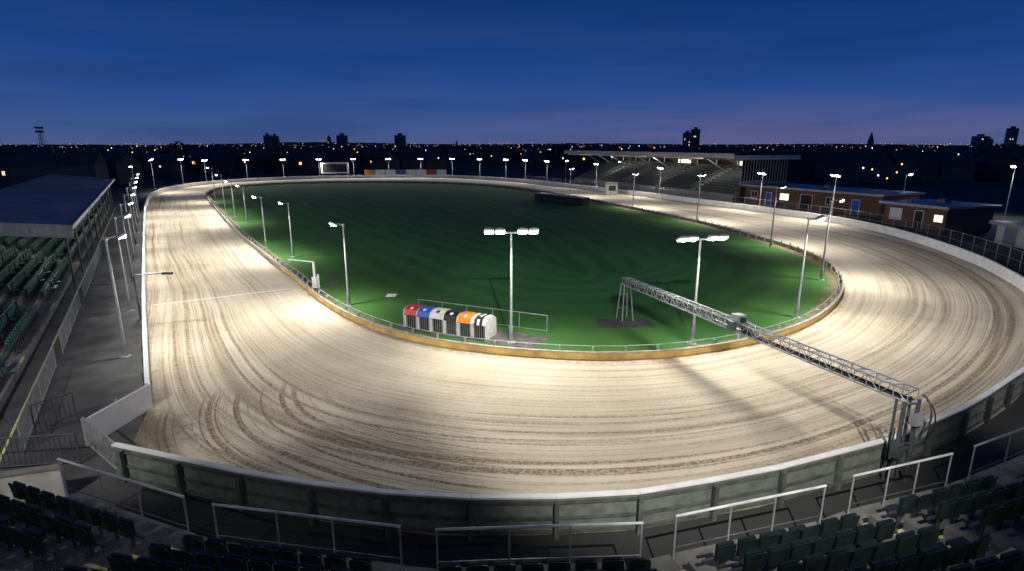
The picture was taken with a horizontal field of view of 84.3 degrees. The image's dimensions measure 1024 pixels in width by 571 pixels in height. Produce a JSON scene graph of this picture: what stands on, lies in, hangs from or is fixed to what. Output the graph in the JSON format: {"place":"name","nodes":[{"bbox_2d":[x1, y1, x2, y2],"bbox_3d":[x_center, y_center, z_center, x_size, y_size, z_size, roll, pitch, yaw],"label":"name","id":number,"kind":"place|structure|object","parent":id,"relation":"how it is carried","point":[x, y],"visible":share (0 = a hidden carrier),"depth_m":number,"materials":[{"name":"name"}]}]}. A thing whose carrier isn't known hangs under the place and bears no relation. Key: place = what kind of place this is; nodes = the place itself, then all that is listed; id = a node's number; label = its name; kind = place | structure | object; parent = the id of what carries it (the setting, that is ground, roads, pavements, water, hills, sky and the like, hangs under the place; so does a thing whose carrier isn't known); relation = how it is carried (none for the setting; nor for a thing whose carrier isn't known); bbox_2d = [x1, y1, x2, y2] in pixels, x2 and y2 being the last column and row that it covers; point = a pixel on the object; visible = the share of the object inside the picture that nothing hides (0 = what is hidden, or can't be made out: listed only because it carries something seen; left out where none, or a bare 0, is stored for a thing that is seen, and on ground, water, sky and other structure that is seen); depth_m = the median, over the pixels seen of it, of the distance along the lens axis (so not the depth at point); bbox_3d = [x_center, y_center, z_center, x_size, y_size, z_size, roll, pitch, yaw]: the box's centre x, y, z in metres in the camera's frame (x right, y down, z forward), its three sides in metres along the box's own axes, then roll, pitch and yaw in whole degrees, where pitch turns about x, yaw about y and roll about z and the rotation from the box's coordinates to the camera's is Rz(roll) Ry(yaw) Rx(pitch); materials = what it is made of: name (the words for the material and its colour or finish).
{"place":"outdoors","nodes":[
{"label":"outdoors","id":0,"kind":"place"},
{"bbox_2d":[0,142,1023,146],"bbox_3d":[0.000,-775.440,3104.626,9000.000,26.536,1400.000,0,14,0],"label":"hills","id":1,"kind":"structure","parent":0,"point":[393,144],"depth_m":2759.32,"materials":[{"name":"black"}]},
{"bbox_2d":[0,0,1023,144],"label":"sky","id":2,"kind":"structure","parent":0,"point":[98,72],"materials":[{"name":"blue"}]},
{"bbox_2d":[207,182,840,350],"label":"infield grass","id":3,"kind":"structure","parent":0,"point":[409,250],"depth_m":50.20,"materials":[{"name":"green plant"}]},
{"bbox_2d":[215,173,225,210],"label":"floodlight pole","id":4,"kind":"object","parent":3,"relation":"on","point":[223,191],"visible":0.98,"depth_m":87.29,"materials":[{"name":"metal"}]},
{"bbox_2d":[224,179,236,216],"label":"floodlight pole","id":5,"kind":"object","parent":3,"relation":"on","point":[225,180],"visible":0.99,"depth_m":80.13,"materials":[{"name":"metal"}]},
{"bbox_2d":[236,184,248,222],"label":"floodlight pole","id":6,"kind":"object","parent":3,"relation":"on","point":[237,185],"visible":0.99,"depth_m":73.89,"materials":[{"name":"metal"}]},
{"bbox_2d":[252,194,267,247],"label":"floodlight pole","id":7,"kind":"object","parent":3,"relation":"on","point":[254,196],"visible":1,"depth_m":56.07,"materials":[{"name":"metal"}]},
{"bbox_2d":[278,201,295,256],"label":"floodlight pole","id":8,"kind":"object","parent":3,"relation":"on","point":[292,248],"visible":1,"depth_m":51.26,"materials":[{"name":"metal"}]},
{"bbox_2d":[287,259,319,287],"bbox_3d":[-15.313,-0.971,41.299,3.309,1.950,0.444,9,17,33],"label":"finish camera arm","id":9,"kind":"object","parent":3,"relation":"on","point":[315,280],"visible":0.99,"depth_m":40.55},
{"bbox_2d":[325,280,340,285],"bbox_3d":[-13.273,-0.142,41.892,0.644,0.055,1.847,0,14,0],"label":"inspection cover","id":10,"kind":"object","parent":3,"relation":"on","point":[333,282],"visible":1,"depth_m":41.80,"materials":[{"name":"metal"}]},
{"bbox_2d":[329,221,352,305],"bbox_3d":[-10.659,-1.345,35.441,1.084,5.504,0.559,-10,17,-35],"label":"floodlight pole","id":11,"kind":"object","parent":3,"relation":"on","point":[332,223],"visible":0.98,"depth_m":35.55,"materials":[{"name":"metal"}]},
{"bbox_2d":[393,323,548,348],"bbox_3d":[-2.355,2.585,30.929,8.552,0.055,2.250,7,15,25],"label":"concrete pad","id":12,"kind":"object","parent":3,"relation":"on","point":[502,335],"visible":0.29,"depth_m":29.93,"materials":[{"name":"grey concrete"}]},
{"bbox_2d":[403,304,496,340],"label":"starting traps","id":13,"kind":"object","parent":12,"relation":"on","point":[455,322],"visible":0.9,"depth_m":30.43,"materials":[{"name":"white paint"}]},
{"bbox_2d":[404,314,484,339],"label":"grille doors","id":14,"kind":"structure","parent":13,"relation":"in","point":[436,325],"depth_m":30.52,"materials":[{"name":"white paint"}]},
{"bbox_2d":[484,227,538,342],"bbox_3d":[-0.035,0.057,28.645,2.700,6.064,0.554,-1,14,-3],"label":"floodlight pole","id":15,"kind":"object","parent":12,"relation":"on","point":[521,230],"visible":1,"depth_m":28.11,"materials":[{"name":"metal"}]},
{"bbox_2d":[418,299,547,330],"bbox_3d":[-1.855,1.707,32.453,8.288,1.022,0.044,6,15,23],"label":"pipe fence","id":16,"kind":"object","parent":3,"relation":"on","point":[492,312],"visible":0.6,"depth_m":31.84,"materials":[{"name":"metal"}]},
{"bbox_2d":[205,180,844,359],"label":"running rail","id":17,"kind":"object","parent":3,"relation":"on","point":[592,354],"visible":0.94,"depth_m":30.47,"materials":[{"name":"metal"}]},
{"bbox_2d":[535,192,589,204],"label":"covered starting traps","id":18,"kind":"object","parent":3,"relation":"on","point":[568,199],"visible":1,"depth_m":99.42,"materials":[{"name":"metal"}]},
{"bbox_2d":[569,167,573,194],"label":"floodlight pole","id":19,"kind":"object","parent":3,"relation":"on","point":[572,168],"visible":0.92,"depth_m":109.35,"materials":[{"name":"metal"}]},
{"bbox_2d":[595,319,654,326],"bbox_3d":[6.485,2.176,32.574,3.167,0.055,1.536,0,14,0],"label":"asphalt pad","id":20,"kind":"object","parent":3,"relation":"on","point":[624,323],"visible":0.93,"depth_m":32.44,"materials":[{"name":"grey asphalt"}]},
{"bbox_2d":[632,172,638,206],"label":"floodlight pole","id":21,"kind":"object","parent":3,"relation":"on","point":[635,173],"visible":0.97,"depth_m":90.15,"materials":[{"name":"metal"}]},
{"bbox_2d":[695,173,705,222],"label":"floodlight pole","id":22,"kind":"object","parent":3,"relation":"on","point":[701,174],"visible":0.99,"depth_m":73.65,"materials":[{"name":"metal"}]},
{"bbox_2d":[676,233,728,344],"bbox_3d":[9.317,0.253,28.478,2.700,5.764,0.587,-3,14,-14],"label":"floodlight pole","id":23,"kind":"object","parent":3,"relation":"on","point":[693,238],"visible":1,"depth_m":27.93,"materials":[{"name":"metal"}]},
{"bbox_2d":[616,277,935,484],"bbox_3d":[9.259,2.500,24.889,1.190,3.158,18.193,-4,15,-17],"label":"photo finish gantry","id":24,"kind":"object","parent":3,"relation":"on","point":[919,424],"visible":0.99,"depth_m":18.66,"materials":[{"name":"metal"}]},
{"bbox_2d":[769,185,785,247],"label":"floodlight pole","id":25,"kind":"object","parent":3,"relation":"on","point":[782,186],"visible":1,"depth_m":55.95,"materials":[{"name":"metal"}]},
{"bbox_2d":[791,215,825,318],"bbox_3d":[17.080,-1.020,32.685,1.088,6.204,0.566,13,19,43],"label":"floodlight pole","id":26,"kind":"object","parent":3,"relation":"on","point":[821,218],"visible":0.96,"depth_m":32.84,"materials":[{"name":"metal"}]},
{"bbox_2d":[818,197,844,279],"bbox_3d":[23.742,-3.427,42.157,1.076,6.304,0.532,6,15,24],"label":"floodlight pole","id":27,"kind":"object","parent":3,"relation":"on","point":[841,199],"visible":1,"depth_m":42.24,"materials":[{"name":"metal"}]},
{"bbox_2d":[100,147,1023,568],"bbox_3d":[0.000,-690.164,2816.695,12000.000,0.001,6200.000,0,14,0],"label":"ground","id":28,"kind":"structure","parent":0,"point":[418,549],"depth_m":16.03,"materials":[{"name":"grey concrete"}]},
{"bbox_2d":[34,127,45,151],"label":"lattice light tower","id":29,"kind":"structure","parent":28,"relation":"on","point":[39,131],"depth_m":150.37,"materials":[{"name":"metal"}]},
{"bbox_2d":[0,203,111,411],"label":"seating terrace","id":30,"kind":"structure","parent":28,"relation":"on","point":[16,364],"depth_m":33.89,"materials":[{"name":"concrete"}]},
{"bbox_2d":[0,199,106,378],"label":"stadium seat block","id":31,"kind":"structure","parent":30,"relation":"on","point":[47,291],"depth_m":39.76,"materials":[{"name":"green plastic"}]},
{"bbox_2d":[0,174,114,287],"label":"covered stand","id":32,"kind":"object","parent":28,"relation":"on","point":[55,205],"visible":0.98,"depth_m":50.37,"materials":[{"name":"metal"}]},
{"bbox_2d":[0,203,143,514],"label":"walkway","id":33,"kind":"structure","parent":28,"relation":"on","point":[93,373],"depth_m":25.33,"materials":[{"name":"concrete"}]},
{"bbox_2d":[0,463,68,501],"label":"concrete wall","id":34,"kind":"structure","parent":33,"relation":"on","point":[48,478],"depth_m":16.08,"materials":[{"name":"grey concrete"}]},
{"bbox_2d":[16,345,56,450],"bbox_3d":[-18.684,4.158,22.395,0.040,1.120,9.038,-9,16,-31],"label":"walkway railing","id":35,"kind":"object","parent":33,"relation":"on","point":[30,394],"visible":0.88,"depth_m":21.98,"materials":[{"name":"metal"}]},
{"bbox_2d":[0,433,81,467],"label":"fence","id":36,"kind":"object","parent":33,"relation":"on","point":[53,435],"visible":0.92,"depth_m":17.92,"materials":[{"name":"metal"}]},
{"bbox_2d":[29,392,77,434],"bbox_3d":[-16.455,4.614,20.334,0.060,1.230,1.291,9,16,32],"label":"fence","id":37,"kind":"object","parent":33,"relation":"on","point":[46,400],"visible":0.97,"depth_m":20.28,"materials":[{"name":"metal"}]},
{"bbox_2d":[58,289,80,352],"bbox_3d":[-24.813,1.810,31.837,0.040,1.120,10.038,-9,16,-31],"label":"walkway railing","id":38,"kind":"object","parent":33,"relation":"on","point":[71,309],"visible":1,"depth_m":31.07,"materials":[{"name":"metal"}]},
{"bbox_2d":[81,242,101,298],"bbox_3d":[-33.608,-1.558,45.383,0.040,1.120,19.037,-9,16,-31],"label":"walkway railing","id":39,"kind":"object","parent":33,"relation":"on","point":[95,260],"visible":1,"depth_m":43.57,"materials":[{"name":"metal"}]},
{"bbox_2d":[80,383,152,445],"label":"white gate panel","id":40,"kind":"structure","parent":33,"relation":"on","point":[114,416],"depth_m":20.61,"materials":[{"name":"paint"}]},
{"bbox_2d":[103,231,131,357],"bbox_3d":[-18.481,0.485,26.840,1.086,6.104,0.548,-8,16,-30],"label":"floodlight pole","id":41,"kind":"object","parent":33,"relation":"on","point":[120,235],"visible":1,"depth_m":26.69,"materials":[{"name":"metal"}]},
{"bbox_2d":[112,212,133,311],"bbox_3d":[-23.384,-1.394,34.393,1.086,6.104,0.548,-8,16,-30],"label":"floodlight pole","id":42,"kind":"object","parent":33,"relation":"on","point":[126,214],"visible":1,"depth_m":34.27,"materials":[{"name":"metal"}]},
{"bbox_2d":[118,200,133,281],"bbox_3d":[-28.181,-3.231,41.782,1.086,6.104,0.548,-8,16,-30],"label":"floodlight pole","id":43,"kind":"object","parent":33,"relation":"on","point":[130,202],"visible":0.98,"depth_m":41.65,"materials":[{"name":"metal"}]},
{"bbox_2d":[122,192,136,261],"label":"floodlight pole","id":44,"kind":"object","parent":33,"relation":"on","point":[133,253],"visible":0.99,"depth_m":49.12,"materials":[{"name":"metal"}]},
{"bbox_2d":[126,185,138,244],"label":"floodlight pole","id":45,"kind":"object","parent":33,"relation":"on","point":[135,241],"visible":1,"depth_m":57.26,"materials":[{"name":"metal"}]},
{"bbox_2d":[128,180,138,232],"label":"floodlight pole","id":46,"kind":"object","parent":33,"relation":"on","point":[134,181],"visible":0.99,"depth_m":65.56,"materials":[{"name":"metal"}]},
{"bbox_2d":[130,176,138,222],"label":"floodlight pole","id":47,"kind":"object","parent":33,"relation":"on","point":[134,200],"visible":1,"depth_m":73.72,"materials":[{"name":"metal"}]},
{"bbox_2d":[132,172,139,214],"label":"floodlight pole","id":48,"kind":"object","parent":33,"relation":"on","point":[137,173],"visible":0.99,"depth_m":82.73,"materials":[{"name":"metal"}]},
{"bbox_2d":[133,272,172,317],"bbox_3d":[-21.173,0.541,33.689,2.066,2.690,0.286,-4,15,-17],"label":"finish line lamp arm","id":49,"kind":"object","parent":33,"relation":"on","point":[164,273],"visible":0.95,"depth_m":33.32},
{"bbox_2d":[0,493,194,570],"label":"terrace steps","id":50,"kind":"structure","parent":28,"relation":"on","point":[67,553],"depth_m":11.84,"materials":[{"name":"concrete"}]},
{"bbox_2d":[0,481,144,563],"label":"stadium seat block","id":51,"kind":"structure","parent":50,"relation":"on","point":[29,538],"depth_m":11.91,"materials":[{"name":"plastic"}]},
{"bbox_2d":[57,458,189,533],"bbox_3d":[-9.556,5.141,13.822,4.431,1.110,0.060,5,15,21],"label":"guard rail","id":52,"kind":"object","parent":50,"relation":"on","point":[137,483],"visible":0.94,"depth_m":13.69,"materials":[{"name":"metal"}]},
{"bbox_2d":[56,534,207,570],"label":"aisle stairs","id":53,"kind":"structure","parent":28,"relation":"on","point":[103,565],"depth_m":11.18,"materials":[{"name":"concrete"}]},
{"bbox_2d":[263,133,272,148],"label":"tower block","id":54,"kind":"structure","parent":28,"relation":"on","point":[267,139],"depth_m":540.61,"materials":[{"name":"concrete"}]},
{"bbox_2d":[272,134,279,148],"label":"tower block","id":55,"kind":"structure","parent":28,"relation":"on","point":[275,141],"depth_m":545.32,"materials":[{"name":"concrete"}]},
{"bbox_2d":[226,542,404,570],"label":"terrace steps","id":56,"kind":"structure","parent":28,"relation":"on","point":[379,566],"depth_m":12.27,"materials":[{"name":"concrete"}]},
{"bbox_2d":[57,534,371,570],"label":"stadium seat block","id":57,"kind":"structure","parent":56,"relation":"on","point":[213,554],"depth_m":10.52,"materials":[{"name":"plastic"}]},
{"bbox_2d":[211,503,402,570],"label":"guard rail","id":58,"kind":"object","parent":56,"relation":"on","point":[276,512],"visible":0.83,"depth_m":12.32,"materials":[{"name":"metal"}]},
{"bbox_2d":[327,135,330,145],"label":"tower block","id":59,"kind":"structure","parent":28,"relation":"on","point":[329,140],"depth_m":677.12,"materials":[{"name":"concrete"}]},
{"bbox_2d":[320,162,348,175],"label":"scoreboard","id":60,"kind":"object","parent":28,"relation":"on","point":[334,167],"visible":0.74,"depth_m":177.68,"materials":[{"name":"metal"}]},
{"bbox_2d":[336,133,347,146],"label":"tower block","id":61,"kind":"structure","parent":28,"relation":"on","point":[341,139],"depth_m":577.79,"materials":[{"name":"concrete"}]},
{"bbox_2d":[394,133,405,147],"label":"tower block","id":62,"kind":"structure","parent":28,"relation":"on","point":[399,139],"depth_m":558.17,"materials":[{"name":"concrete"}]},
{"bbox_2d":[365,170,445,174],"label":"advertising hoarding","id":63,"kind":"object","parent":28,"relation":"on","point":[408,172],"visible":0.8,"depth_m":180.83,"materials":[{"name":"multicoloured paint"}]},
{"bbox_2d":[403,566,436,570],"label":"aisle stairs","id":64,"kind":"structure","parent":28,"relation":"on","point":[410,568],"depth_m":12.20,"materials":[{"name":"concrete"}]},
{"bbox_2d":[1,140,1022,175],"bbox_3d":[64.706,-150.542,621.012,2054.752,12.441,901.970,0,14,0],"label":"distant trees","id":65,"kind":"object","parent":28,"relation":"on","point":[384,160],"visible":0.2,"depth_m":226.57,"materials":[{"name":"plant"}]},
{"bbox_2d":[0,145,1023,188],"bbox_3d":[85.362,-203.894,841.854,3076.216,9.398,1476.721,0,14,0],"label":"distant town","id":66,"kind":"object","parent":28,"relation":"on","point":[19,164],"visible":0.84,"depth_m":180.12,"materials":[{"name":"brown"}]},
{"bbox_2d":[40,143,1021,178],"bbox_3d":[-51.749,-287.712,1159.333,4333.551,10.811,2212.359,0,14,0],"label":"town lights","id":67,"kind":"object","parent":66,"relation":"on","point":[570,149],"visible":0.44,"depth_m":570.77,"materials":[{"name":"orange"}]},
{"bbox_2d":[461,562,626,570],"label":"terrace steps","id":68,"kind":"structure","parent":28,"relation":"on","point":[518,567],"depth_m":12.24,"materials":[{"name":"concrete"}]},
{"bbox_2d":[435,521,642,570],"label":"guard rail","id":69,"kind":"object","parent":68,"relation":"on","point":[541,526],"visible":0.83,"depth_m":11.97,"materials":[{"name":"metal"}]},
{"bbox_2d":[439,557,656,570],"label":"stadium seat block","id":70,"kind":"structure","parent":68,"relation":"on","point":[614,564],"depth_m":10.79,"materials":[{"name":"plastic"}]},
{"bbox_2d":[132,177,1023,534],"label":"sand racetrack","id":71,"kind":"structure","parent":28,"relation":"on","point":[294,377],"depth_m":24.55,"materials":[{"name":"beige sand"}]},
{"bbox_2d":[156,289,283,304],"bbox_3d":[-19.465,0.742,38.304,8.233,0.001,0.120,-8,16,-30],"label":"finish line","id":72,"kind":"object","parent":71,"relation":"on","point":[217,297],"visible":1,"depth_m":38.17,"materials":[{"name":"white paint"}]},
{"bbox_2d":[111,367,1023,540],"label":"perimeter wall","id":73,"kind":"structure","parent":71,"relation":"on","point":[425,511],"depth_m":15.48,"materials":[{"name":"white paint"}]},
{"bbox_2d":[82,417,116,469],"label":"gate","id":74,"kind":"structure","parent":73,"relation":"attached to","point":[90,433],"depth_m":18.38,"materials":[{"name":"metal"}]},
{"bbox_2d":[140,175,1023,390],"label":"perimeter wall","id":75,"kind":"structure","parent":71,"relation":"on","point":[1014,278],"depth_m":72.70,"materials":[{"name":"white paint"}]},
{"bbox_2d":[604,182,617,194],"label":"timing hut","id":76,"kind":"object","parent":71,"relation":"on","point":[611,188],"visible":1,"depth_m":115.55,"materials":[{"name":"concrete"}]},
{"bbox_2d":[650,555,687,570],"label":"aisle stairs","id":77,"kind":"structure","parent":28,"relation":"on","point":[664,563],"depth_m":12.35,"materials":[{"name":"concrete"}]},
{"bbox_2d":[564,150,800,202],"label":"grandstand","id":78,"kind":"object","parent":28,"relation":"on","point":[728,174],"visible":0.97,"depth_m":117.15,"materials":[{"name":"concrete"}]},
{"bbox_2d":[682,131,691,146],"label":"tower block","id":79,"kind":"structure","parent":28,"relation":"on","point":[686,141],"depth_m":578.36,"materials":[{"name":"concrete"}]},
{"bbox_2d":[691,127,700,146],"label":"tower block","id":80,"kind":"structure","parent":28,"relation":"on","point":[695,137],"depth_m":587.31,"materials":[{"name":"concrete"}]},
{"bbox_2d":[758,172,765,205],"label":"floodlight pole","id":81,"kind":"object","parent":28,"relation":"on","point":[763,173],"visible":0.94,"depth_m":88.97,"materials":[{"name":"metal"}]},
{"bbox_2d":[530,176,1023,273],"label":"fence","id":82,"kind":"object","parent":28,"relation":"on","point":[939,231],"visible":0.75,"depth_m":63.39,"materials":[{"name":"metal"}]},
{"bbox_2d":[669,522,975,570],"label":"terrace steps","id":83,"kind":"structure","parent":28,"relation":"on","point":[690,560],"depth_m":11.92,"materials":[{"name":"concrete"}]},
{"bbox_2d":[672,484,826,558],"bbox_3d":[5.475,5.367,12.916,4.024,1.110,0.060,-4,15,-16],"label":"guard rail","id":84,"kind":"object","parent":83,"relation":"on","point":[775,496],"visible":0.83,"depth_m":12.81,"materials":[{"name":"metal"}]},
{"bbox_2d":[701,513,1023,570],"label":"stadium seat block","id":85,"kind":"structure","parent":83,"relation":"on","point":[785,550],"depth_m":10.35,"materials":[{"name":"plastic"}]},
{"bbox_2d":[741,182,925,217],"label":"brick clubhouse","id":86,"kind":"structure","parent":28,"relation":"on","point":[862,200],"depth_m":87.68,"materials":[{"name":"brick"}]},
{"bbox_2d":[751,190,860,214],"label":"windows and doors","id":87,"kind":"structure","parent":86,"relation":"in","point":[804,198],"depth_m":89.76,"materials":[{"name":"white paint"}]},
{"bbox_2d":[830,173,840,215],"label":"floodlight pole","id":88,"kind":"object","parent":28,"relation":"on","point":[836,175],"visible":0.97,"depth_m":75.71,"materials":[{"name":"metal"}]},
{"bbox_2d":[816,512,1023,561],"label":"aisle stairs","id":89,"kind":"structure","parent":28,"relation":"on","point":[995,551],"depth_m":11.08,"materials":[{"name":"concrete"}]},
{"bbox_2d":[842,487,1023,551],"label":"terrace steps","id":90,"kind":"structure","parent":28,"relation":"on","point":[1008,535],"depth_m":12.37,"materials":[{"name":"concrete"}]},
{"bbox_2d":[847,453,953,513],"bbox_3d":[9.878,5.010,14.350,3.336,1.110,0.060,-4,15,-17],"label":"guard rail","id":91,"kind":"object","parent":90,"relation":"on","point":[896,466],"visible":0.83,"depth_m":14.25,"materials":[{"name":"metal"}]},
{"bbox_2d":[889,475,1023,536],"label":"stadium seat block","id":92,"kind":"structure","parent":90,"relation":"on","point":[972,495],"depth_m":12.33,"materials":[{"name":"plastic"}]},
{"bbox_2d":[879,197,1002,231],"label":"brick kennel block","id":93,"kind":"structure","parent":28,"relation":"on","point":[947,214],"depth_m":68.33,"materials":[{"name":"brick"}]},
{"bbox_2d":[889,207,943,228],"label":"windows and doors","id":94,"kind":"structure","parent":93,"relation":"in","point":[894,212],"depth_m":69.51,"materials":[{"name":"white paint"}]},
{"bbox_2d":[942,480,988,492],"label":"aisle stairs","id":95,"kind":"structure","parent":28,"relation":"on","point":[958,481],"depth_m":15.32,"materials":[{"name":"concrete"}]},
{"bbox_2d":[970,134,989,146],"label":"tower block","id":96,"kind":"structure","parent":28,"relation":"on","point":[982,140],"depth_m":577.83,"materials":[{"name":"concrete"}]},
{"bbox_2d":[961,455,1023,487],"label":"terrace steps","id":97,"kind":"structure","parent":28,"relation":"on","point":[1011,471],"depth_m":15.75,"materials":[{"name":"concrete"}]},
{"bbox_2d":[967,427,1023,480],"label":"guard rail","id":98,"kind":"object","parent":97,"relation":"on","point":[996,438],"visible":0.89,"depth_m":15.59,"materials":[{"name":"metal"}]},
{"bbox_2d":[1002,165,1016,216],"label":"floodlight pole","id":99,"kind":"object","parent":28,"relation":"on","point":[1014,166],"visible":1,"depth_m":79.88,"materials":[{"name":"metal"}]},
{"bbox_2d":[1003,126,1019,146],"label":"tower block","id":100,"kind":"structure","parent":28,"relation":"on","point":[1011,136],"depth_m":578.05,"materials":[{"name":"concrete"}]},
{"bbox_2d":[858,132,873,147],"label":"church spire","id":101,"kind":"structure","parent":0,"point":[870,142],"depth_m":676.79,"materials":[{"name":"stone"}]},
{"bbox_2d":[988,137,993,146],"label":"tower block","id":102,"kind":"structure","parent":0,"point":[990,142],"depth_m":627.55,"materials":[{"name":"concrete"}]},
{"bbox_2d":[989,220,1023,248],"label":"corrugated garage","id":103,"kind":"structure","parent":0,"point":[1009,233],"depth_m":57.68,"materials":[{"name":"metal"}]},
{"bbox_2d":[1001,226,1019,246],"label":"windows and doors","id":104,"kind":"structure","parent":103,"relation":"in","point":[1010,235],"depth_m":57.57,"materials":[{"name":"metal"}]}
]}

